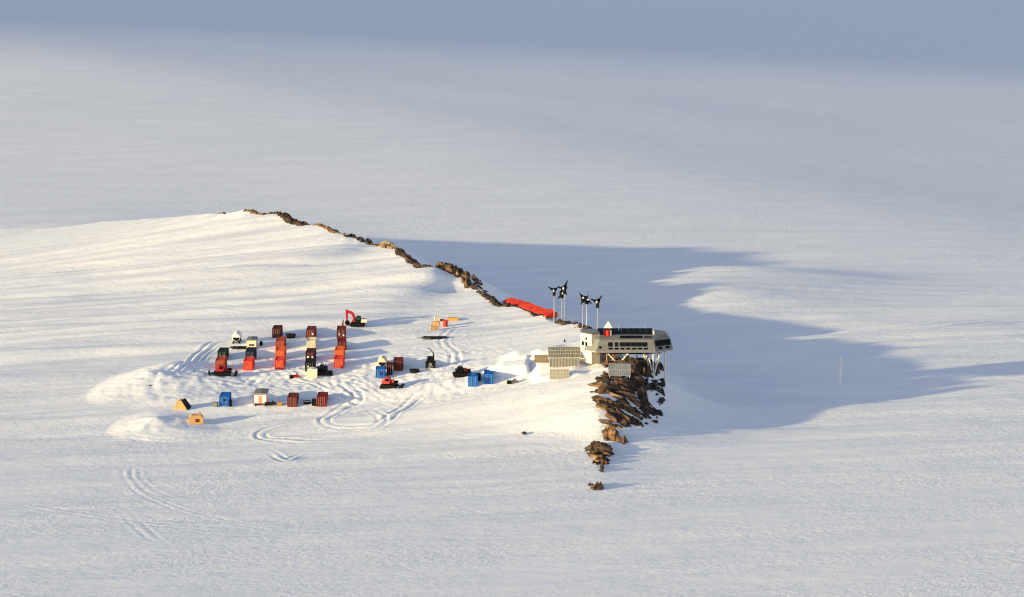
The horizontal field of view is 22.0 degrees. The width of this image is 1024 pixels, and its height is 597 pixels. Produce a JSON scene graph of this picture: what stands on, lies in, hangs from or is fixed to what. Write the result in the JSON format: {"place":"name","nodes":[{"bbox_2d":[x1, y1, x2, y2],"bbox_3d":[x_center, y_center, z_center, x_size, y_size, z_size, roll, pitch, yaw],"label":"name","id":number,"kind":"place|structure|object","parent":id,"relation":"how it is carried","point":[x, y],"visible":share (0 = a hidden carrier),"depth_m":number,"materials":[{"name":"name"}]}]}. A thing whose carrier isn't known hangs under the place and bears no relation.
{"place":"outdoors","nodes":[
{"label":"outdoors","id":0,"kind":"place"},
{"bbox_2d":[0,0,1023,596],"bbox_3d":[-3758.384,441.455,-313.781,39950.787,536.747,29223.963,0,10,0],"label":"snow ground","id":1,"kind":"structure","parent":0,"point":[764,214],"depth_m":811.08,"materials":[{"name":"white snow"}]},
{"bbox_2d":[174,398,190,409],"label":"tent","id":2,"kind":"object","parent":1,"relation":"on","point":[182,404],"visible":1,"depth_m":658.59,"materials":[{"name":"fabric"}]},
{"bbox_2d":[189,412,203,423],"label":"tent","id":3,"kind":"object","parent":1,"relation":"on","point":[195,418],"visible":1,"depth_m":646.83,"materials":[{"name":"fabric"}]},
{"bbox_2d":[215,356,226,368],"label":"shipping container","id":4,"kind":"object","parent":1,"relation":"on","point":[221,360],"visible":0.77,"depth_m":694.36,"materials":[{"name":"metal"}]},
{"bbox_2d":[208,364,237,375],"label":"snow groomer","id":5,"kind":"object","parent":1,"relation":"on","point":[221,370],"visible":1,"depth_m":685.63,"materials":[{"name":"red metal"}]},
{"bbox_2d":[217,347,228,358],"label":"shipping container","id":6,"kind":"object","parent":1,"relation":"on","point":[222,351],"visible":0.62,"depth_m":711.74,"materials":[{"name":"metal"}]},
{"bbox_2d":[219,392,231,405],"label":"shipping container","id":7,"kind":"object","parent":1,"relation":"on","point":[224,398],"visible":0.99,"depth_m":660.69,"materials":[{"name":"blue metal"}]},
{"bbox_2d":[220,397,223,405],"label":"door","id":8,"kind":"structure","parent":7,"relation":"in","point":[221,398],"depth_m":660.58,"materials":[{"name":"blue paint"}]},
{"bbox_2d":[232,331,241,343],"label":"fuel tank sledge","id":9,"kind":"object","parent":1,"relation":"on","point":[236,336],"visible":1,"depth_m":727.18,"materials":[{"name":"white paint"}]},
{"bbox_2d":[229,346,246,348],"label":"flat sledge","id":10,"kind":"object","parent":1,"relation":"on","point":[236,347],"visible":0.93,"depth_m":722.70,"materials":[{"name":"black paint"}]},
{"bbox_2d":[243,357,254,370],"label":"shipping container","id":11,"kind":"object","parent":1,"relation":"on","point":[248,363],"visible":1,"depth_m":694.40,"materials":[{"name":"metal"}]},
{"bbox_2d":[245,347,256,358],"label":"shipping container","id":12,"kind":"object","parent":1,"relation":"on","point":[250,351],"visible":0.78,"depth_m":707.36,"materials":[{"name":"metal"}]},
{"bbox_2d":[246,336,257,346],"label":"cabin hut","id":13,"kind":"object","parent":1,"relation":"on","point":[252,341],"visible":0.77,"depth_m":721.97,"materials":[{"name":"beige paint"}]},
{"bbox_2d":[243,209,268,214],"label":"rock outcrop","id":14,"kind":"object","parent":1,"relation":"on","point":[252,211],"visible":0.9,"depth_m":877.35,"materials":[{"name":"stone"}]},
{"bbox_2d":[253,388,268,405],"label":"cabin hut","id":15,"kind":"object","parent":1,"relation":"on","point":[261,395],"visible":1,"depth_m":660.85,"materials":[{"name":"white paint"}]},
{"bbox_2d":[265,400,275,405],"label":"snow scooter","id":16,"kind":"object","parent":1,"relation":"on","point":[272,403],"visible":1,"depth_m":660.64,"materials":[{"name":"black paint"}]},
{"bbox_2d":[272,325,282,337],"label":"shipping container","id":17,"kind":"object","parent":1,"relation":"on","point":[277,330],"visible":0.96,"depth_m":734.43,"materials":[{"name":"red metal"}]},
{"bbox_2d":[275,356,285,369],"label":"shipping container","id":18,"kind":"object","parent":1,"relation":"on","point":[280,362],"visible":1,"depth_m":694.51,"materials":[{"name":"metal"}]},
{"bbox_2d":[275,337,285,347],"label":"shipping container","id":19,"kind":"object","parent":1,"relation":"on","point":[280,341],"visible":0.77,"depth_m":719.65,"materials":[{"name":"metal"}]},
{"bbox_2d":[275,347,285,357],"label":"shipping container","id":20,"kind":"object","parent":1,"relation":"on","point":[280,351],"visible":0.69,"depth_m":706.68,"materials":[{"name":"orange metal"}]},
{"bbox_2d":[269,211,307,225],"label":"rock outcrop","id":21,"kind":"object","parent":1,"relation":"on","point":[286,217],"visible":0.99,"depth_m":858.19,"materials":[{"name":"stone"}]},
{"bbox_2d":[286,333,295,337],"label":"tub sledge","id":22,"kind":"object","parent":1,"relation":"on","point":[290,335],"visible":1,"depth_m":734.25,"materials":[{"name":"black plastic"}]},
{"bbox_2d":[287,392,298,406],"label":"shipping container","id":23,"kind":"object","parent":1,"relation":"on","point":[292,399],"visible":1,"depth_m":659.70,"materials":[{"name":"red metal"}]},
{"bbox_2d":[288,398,291,406],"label":"door","id":24,"kind":"structure","parent":23,"relation":"in","point":[289,399],"depth_m":659.62,"materials":[{"name":"brown paint"}]},
{"bbox_2d":[292,398,295,406],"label":"door","id":25,"kind":"structure","parent":23,"relation":"in","point":[293,399],"depth_m":659.62,"materials":[{"name":"brown paint"}]},
{"bbox_2d":[289,373,299,378],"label":"snow scooter","id":26,"kind":"object","parent":1,"relation":"on","point":[293,376],"visible":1,"depth_m":686.14,"materials":[{"name":"paint"}]},
{"bbox_2d":[305,348,315,359],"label":"shipping container","id":27,"kind":"object","parent":1,"relation":"on","point":[310,352],"visible":0.73,"depth_m":701.99,"materials":[{"name":"brown metal"}]},
{"bbox_2d":[305,358,315,370],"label":"shipping container","id":28,"kind":"object","parent":1,"relation":"on","point":[310,362],"visible":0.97,"depth_m":689.65,"materials":[{"name":"black metal"}]},
{"bbox_2d":[306,326,316,338],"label":"shipping container","id":29,"kind":"object","parent":1,"relation":"on","point":[311,331],"visible":0.94,"depth_m":734.95,"materials":[{"name":"red metal"}]},
{"bbox_2d":[306,337,316,347],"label":"shipping container","id":30,"kind":"object","parent":1,"relation":"on","point":[311,342],"visible":0.88,"depth_m":719.92,"materials":[{"name":"white metal"}]},
{"bbox_2d":[307,367,317,377],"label":"cabin hut","id":31,"kind":"object","parent":1,"relation":"on","point":[312,372],"visible":1,"depth_m":686.26,"materials":[{"name":"beige paint"}]},
{"bbox_2d":[317,392,327,406],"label":"shipping container","id":32,"kind":"object","parent":1,"relation":"on","point":[322,397],"visible":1,"depth_m":660.29,"materials":[{"name":"red metal"}]},
{"bbox_2d":[317,397,321,405],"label":"door","id":33,"kind":"structure","parent":32,"relation":"in","point":[319,399],"depth_m":660.10,"materials":[{"name":"red paint"}]},
{"bbox_2d":[322,397,325,405],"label":"door","id":34,"kind":"structure","parent":32,"relation":"in","point":[323,398],"depth_m":660.10,"materials":[{"name":"red paint"}]},
{"bbox_2d":[306,223,346,235],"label":"rock outcrop","id":35,"kind":"object","parent":1,"relation":"on","point":[330,229],"visible":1,"depth_m":841.95,"materials":[{"name":"stone"}]},
{"bbox_2d":[334,355,344,368],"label":"shipping container","id":36,"kind":"object","parent":1,"relation":"on","point":[339,361],"visible":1,"depth_m":691.71,"materials":[{"name":"metal"}]},
{"bbox_2d":[335,359,338,367],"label":"door","id":37,"kind":"structure","parent":36,"relation":"in","point":[336,360],"depth_m":691.61,"materials":[{"name":"paint"}]},
{"bbox_2d":[339,359,342,367],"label":"door","id":38,"kind":"structure","parent":36,"relation":"in","point":[340,360],"depth_m":691.61,"materials":[{"name":"paint"}]},
{"bbox_2d":[334,346,344,356],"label":"shipping container","id":39,"kind":"object","parent":1,"relation":"on","point":[339,350],"visible":0.68,"depth_m":702.77,"materials":[{"name":"orange metal"}]},
{"bbox_2d":[337,326,345,337],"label":"shipping container","id":40,"kind":"object","parent":1,"relation":"on","point":[341,331],"visible":0.96,"depth_m":729.04,"materials":[{"name":"red metal"}]},
{"bbox_2d":[337,337,346,349],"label":"shipping container","id":41,"kind":"object","parent":1,"relation":"on","point":[341,341],"visible":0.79,"depth_m":716.92,"materials":[{"name":"red metal"}]},
{"bbox_2d":[345,310,366,326],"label":"excavator","id":42,"kind":"object","parent":1,"relation":"on","point":[358,321],"visible":1,"depth_m":746.74,"materials":[{"name":"red metal"}]},
{"bbox_2d":[344,233,376,244],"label":"rock outcrop","id":43,"kind":"object","parent":1,"relation":"on","point":[367,240],"visible":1,"depth_m":835.09,"materials":[{"name":"stone"}]},
{"bbox_2d":[376,366,385,377],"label":"shipping container","id":44,"kind":"object","parent":1,"relation":"on","point":[380,371],"visible":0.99,"depth_m":681.84,"materials":[{"name":"blue metal"}]},
{"bbox_2d":[378,355,386,365],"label":"fuel tank sledge","id":45,"kind":"object","parent":1,"relation":"on","point":[382,360],"visible":0.86,"depth_m":691.99,"materials":[{"name":"beige paint"}]},
{"bbox_2d":[373,241,397,248],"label":"rock outcrop","id":46,"kind":"object","parent":1,"relation":"on","point":[387,244],"visible":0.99,"depth_m":827.52,"materials":[{"name":"beige stone"}]},
{"bbox_2d":[386,362,392,374],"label":"shipping container","id":47,"kind":"object","parent":1,"relation":"on","point":[389,368],"visible":1,"depth_m":684.50,"materials":[{"name":"red metal"}]},
{"bbox_2d":[380,376,404,388],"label":"snow groomer","id":48,"kind":"object","parent":1,"relation":"on","point":[388,382],"visible":1,"depth_m":669.79,"materials":[{"name":"red metal"}]},
{"bbox_2d":[393,357,402,370],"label":"shipping container","id":49,"kind":"object","parent":1,"relation":"on","point":[397,363],"visible":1,"depth_m":687.87,"materials":[{"name":"red metal"}]},
{"bbox_2d":[394,248,432,267],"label":"rock outcrop","id":50,"kind":"object","parent":1,"relation":"on","point":[401,252],"visible":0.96,"depth_m":811.91,"materials":[{"name":"stone"}]},
{"bbox_2d":[409,368,419,372],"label":"tub sledge","id":51,"kind":"object","parent":1,"relation":"on","point":[414,370],"visible":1,"depth_m":684.23,"materials":[{"name":"black rubber"}]},
{"bbox_2d":[425,348,435,368],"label":"crane tractor","id":52,"kind":"object","parent":1,"relation":"on","point":[430,361],"visible":1,"depth_m":686.75,"materials":[{"name":"black metal"}]},
{"bbox_2d":[420,336,447,338],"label":"flat sledge","id":53,"kind":"object","parent":1,"relation":"on","point":[426,337],"visible":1,"depth_m":727.11,"materials":[{"name":"black paint"}]},
{"bbox_2d":[430,325,438,329],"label":"crate","id":54,"kind":"object","parent":1,"relation":"on","point":[434,327],"visible":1,"depth_m":740.38,"materials":[{"name":"beige wood"}]},
{"bbox_2d":[432,321,439,325],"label":"crate","id":55,"kind":"object","parent":54,"relation":"on","point":[434,323],"visible":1,"depth_m":740.55,"materials":[{"name":"beige paint"}]},
{"bbox_2d":[443,320,447,326],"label":"fuel drum","id":56,"kind":"object","parent":1,"relation":"on","point":[445,323],"visible":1,"depth_m":748.62,"materials":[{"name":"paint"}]},
{"bbox_2d":[447,317,458,320],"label":"crate","id":57,"kind":"object","parent":1,"relation":"on","point":[452,318],"visible":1,"depth_m":754.88,"materials":[{"name":"yellow paint"}]},
{"bbox_2d":[435,261,482,287],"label":"rock outcrop","id":58,"kind":"object","parent":1,"relation":"on","point":[455,270],"visible":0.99,"depth_m":797.30,"materials":[{"name":"stone"}]},
{"bbox_2d":[452,365,471,377],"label":"snow groomer","id":59,"kind":"object","parent":1,"relation":"on","point":[460,371],"visible":1,"depth_m":674.25,"materials":[{"name":"black metal"}]},
{"bbox_2d":[468,373,477,386],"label":"shipping container","id":60,"kind":"object","parent":1,"relation":"on","point":[472,379],"visible":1,"depth_m":668.75,"materials":[{"name":"blue metal"}]},
{"bbox_2d":[469,377,472,385],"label":"door","id":61,"kind":"structure","parent":60,"relation":"in","point":[470,378],"depth_m":668.70,"materials":[{"name":"blue paint"}]},
{"bbox_2d":[473,377,476,385],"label":"door","id":62,"kind":"structure","parent":60,"relation":"in","point":[474,378],"depth_m":668.70,"materials":[{"name":"blue paint"}]},
{"bbox_2d":[484,369,493,383],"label":"shipping container","id":63,"kind":"object","parent":1,"relation":"on","point":[488,376],"visible":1,"depth_m":669.40,"materials":[{"name":"blue metal"}]},
{"bbox_2d":[489,374,492,383],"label":"door","id":64,"kind":"structure","parent":63,"relation":"in","point":[490,375],"depth_m":669.35,"materials":[{"name":"blue paint"}]},
{"bbox_2d":[471,284,517,306],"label":"rock outcrop","id":65,"kind":"object","parent":1,"relation":"on","point":[493,300],"visible":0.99,"depth_m":779.73,"materials":[{"name":"stone"}]},
{"bbox_2d":[507,378,519,383],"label":"snow scooter","id":66,"kind":"object","parent":1,"relation":"on","point":[512,381],"visible":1,"depth_m":669.19,"materials":[{"name":"grey paint"}]},
{"bbox_2d":[502,297,555,320],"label":"red tents","id":67,"kind":"object","parent":1,"relation":"on","point":[534,310],"visible":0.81,"depth_m":759.82,"materials":[{"name":"red fabric"}]},
{"bbox_2d":[534,355,547,362],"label":"panel rack","id":68,"kind":"object","parent":1,"relation":"on","point":[540,358],"visible":1,"depth_m":675.19,"materials":[{"name":"beige paint"}]},
{"bbox_2d":[548,286,558,322],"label":"wind turbine","id":69,"kind":"object","parent":1,"relation":"on","point":[553,290],"visible":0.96,"depth_m":741.46,"materials":[{"name":"metal"}]},
{"bbox_2d":[550,369,568,378],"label":"panel rack","id":70,"kind":"object","parent":1,"relation":"on","point":[559,373],"visible":1,"depth_m":665.67,"materials":[{"name":"paint"}]},
{"bbox_2d":[558,289,566,298],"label":"wind turbine","id":71,"kind":"object","parent":1,"relation":"on","point":[561,294],"visible":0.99,"depth_m":737.67,"materials":[{"name":"metal"}]},
{"bbox_2d":[549,358,578,368],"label":"panel rack","id":72,"kind":"object","parent":1,"relation":"on","point":[560,362],"visible":1,"depth_m":672.29,"materials":[{"name":"paint"}]},
{"bbox_2d":[548,347,580,357],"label":"panel rack","id":73,"kind":"object","parent":1,"relation":"on","point":[572,352],"visible":1,"depth_m":673.70,"materials":[{"name":"metal"}]},
{"bbox_2d":[554,319,592,328],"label":"rock outcrop","id":74,"kind":"object","parent":1,"relation":"on","point":[561,322],"visible":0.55,"depth_m":727.94,"materials":[{"name":"stone"}]},
{"bbox_2d":[558,280,567,320],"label":"wind turbine","id":75,"kind":"object","parent":74,"relation":"on","point":[564,287],"visible":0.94,"depth_m":734.09,"materials":[{"name":"metal"}]},
{"bbox_2d":[579,293,589,327],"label":"wind turbine","id":76,"kind":"object","parent":1,"relation":"on","point":[582,296],"visible":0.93,"depth_m":716.02,"materials":[{"name":"metal"}]},
{"bbox_2d":[582,295,591,325],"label":"wind turbine","id":77,"kind":"object","parent":1,"relation":"on","point":[586,300],"visible":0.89,"depth_m":714.23,"materials":[{"name":"metal"}]},
{"bbox_2d":[588,481,603,489],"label":"rock outcrop","id":78,"kind":"object","parent":1,"relation":"on","point":[597,485],"visible":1,"depth_m":591.81,"materials":[{"name":"stone"}]},
{"bbox_2d":[591,295,602,327],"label":"wind turbine","id":79,"kind":"object","parent":1,"relation":"on","point":[597,301],"visible":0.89,"depth_m":701.79,"materials":[{"name":"metal"}]},
{"bbox_2d":[584,440,614,471],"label":"rock outcrop","id":80,"kind":"object","parent":1,"relation":"on","point":[593,449],"visible":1,"depth_m":622.56,"materials":[{"name":"stone"}]},
{"bbox_2d":[588,453,596,457],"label":"granite rock","id":81,"kind":"object","parent":80,"relation":"on","point":[592,455],"visible":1,"depth_m":618.55,"materials":[{"name":"brown stone"}]},
{"bbox_2d":[600,451,610,456],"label":"granite rock","id":82,"kind":"object","parent":80,"relation":"on","point":[606,453],"visible":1,"depth_m":620.28,"materials":[{"name":"brown stone"}]},
{"bbox_2d":[602,424,628,444],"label":"rock outcrop","id":83,"kind":"object","parent":1,"relation":"on","point":[609,432],"visible":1,"depth_m":631.09,"materials":[{"name":"stone"}]},
{"bbox_2d":[592,371,643,426],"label":"rock outcrop","id":84,"kind":"object","parent":1,"relation":"on","point":[631,383],"visible":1,"depth_m":650.36,"materials":[{"name":"stone"}]},
{"bbox_2d":[588,382,606,387],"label":"granite rock","id":85,"kind":"object","parent":84,"relation":"on","point":[596,384],"visible":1,"depth_m":653.65,"materials":[{"name":"brown stone"}]},
{"bbox_2d":[591,395,607,400],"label":"granite rock","id":86,"kind":"object","parent":84,"relation":"on","point":[597,397],"visible":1,"depth_m":646.72,"materials":[{"name":"brown stone"}]},
{"bbox_2d":[595,403,607,410],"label":"granite rock","id":87,"kind":"object","parent":84,"relation":"on","point":[602,407],"visible":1,"depth_m":641.62,"materials":[{"name":"brown stone"}]},
{"bbox_2d":[599,386,610,393],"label":"granite rock","id":88,"kind":"object","parent":84,"relation":"on","point":[607,390],"visible":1,"depth_m":651.12,"materials":[{"name":"brown stone"}]},
{"bbox_2d":[605,412,616,421],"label":"granite rock","id":89,"kind":"object","parent":84,"relation":"on","point":[611,416],"visible":1,"depth_m":638.62,"materials":[{"name":"brown stone"}]},
{"bbox_2d":[606,404,619,409],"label":"granite rock","id":90,"kind":"object","parent":84,"relation":"on","point":[612,406],"visible":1,"depth_m":642.50,"materials":[{"name":"brown stone"}]},
{"bbox_2d":[609,392,622,399],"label":"granite rock","id":91,"kind":"object","parent":84,"relation":"on","point":[615,395],"visible":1,"depth_m":649.64,"materials":[{"name":"brown stone"}]},
{"bbox_2d":[608,363,630,377],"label":"panel rack","id":92,"kind":"object","parent":84,"relation":"on","point":[619,369],"visible":1,"depth_m":657.64,"materials":[{"name":"metal"}]},
{"bbox_2d":[616,408,630,423],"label":"granite rock","id":93,"kind":"object","parent":84,"relation":"on","point":[622,415],"visible":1,"depth_m":639.71,"materials":[{"name":"brown stone"}]},
{"bbox_2d":[618,384,633,393],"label":"granite rock","id":94,"kind":"object","parent":84,"relation":"on","point":[623,387],"visible":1,"depth_m":654.11,"materials":[{"name":"brown stone"}]},
{"bbox_2d":[617,391,635,397],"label":"granite rock","id":95,"kind":"object","parent":84,"relation":"on","point":[629,394],"visible":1,"depth_m":651.71,"materials":[{"name":"brown stone"}]},
{"bbox_2d":[623,405,635,411],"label":"granite rock","id":96,"kind":"object","parent":84,"relation":"on","point":[629,408],"visible":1,"depth_m":644.34,"materials":[{"name":"brown stone"}]},
{"bbox_2d":[625,396,640,406],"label":"granite rock","id":97,"kind":"object","parent":84,"relation":"on","point":[634,401],"visible":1,"depth_m":650.69,"materials":[{"name":"brown stone"}]},
{"bbox_2d":[631,412,640,418],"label":"granite rock","id":98,"kind":"object","parent":84,"relation":"on","point":[635,414],"visible":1,"depth_m":643.38,"materials":[{"name":"brown stone"}]},
{"bbox_2d":[580,321,673,379],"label":"research station","id":99,"kind":"object","parent":1,"relation":"on","point":[608,339],"visible":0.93,"depth_m":671.65,"materials":[{"name":"metal"}]},
{"bbox_2d":[655,339,670,345],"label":"panorama window","id":100,"kind":"structure","parent":99,"relation":"in","point":[666,341],"depth_m":671.48,"materials":[{"name":"black glass"}]},
{"bbox_2d":[603,355,663,378],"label":"rock outcrop","id":101,"kind":"object","parent":1,"relation":"on","point":[640,365],"visible":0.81,"depth_m":667.67,"materials":[{"name":"stone"}]},
{"bbox_2d":[630,372,642,380],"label":"boulder","id":102,"kind":"object","parent":1,"relation":"on","point":[635,375],"visible":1,"depth_m":659.35,"materials":[{"name":"stone"}]},
{"bbox_2d":[636,372,657,418],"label":"rock outcrop","id":103,"kind":"object","parent":1,"relation":"on","point":[642,395],"visible":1,"depth_m":653.84,"materials":[{"name":"stone"}]},
{"bbox_2d":[839,356,841,382],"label":"mast","id":104,"kind":"object","parent":1,"relation":"on","point":[840,374],"visible":1,"depth_m":710.46,"materials":[{"name":"grey metal"}]},
{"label":"flat sledge","id":105,"kind":"object","parent":1,"relation":"on","visible":0},
{"bbox_2d":[320,364,323,372],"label":"crate","id":106,"kind":"object","parent":105,"relation":"on","point":[322,368],"visible":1,"depth_m":687.94,"materials":[{"name":"black paint"}]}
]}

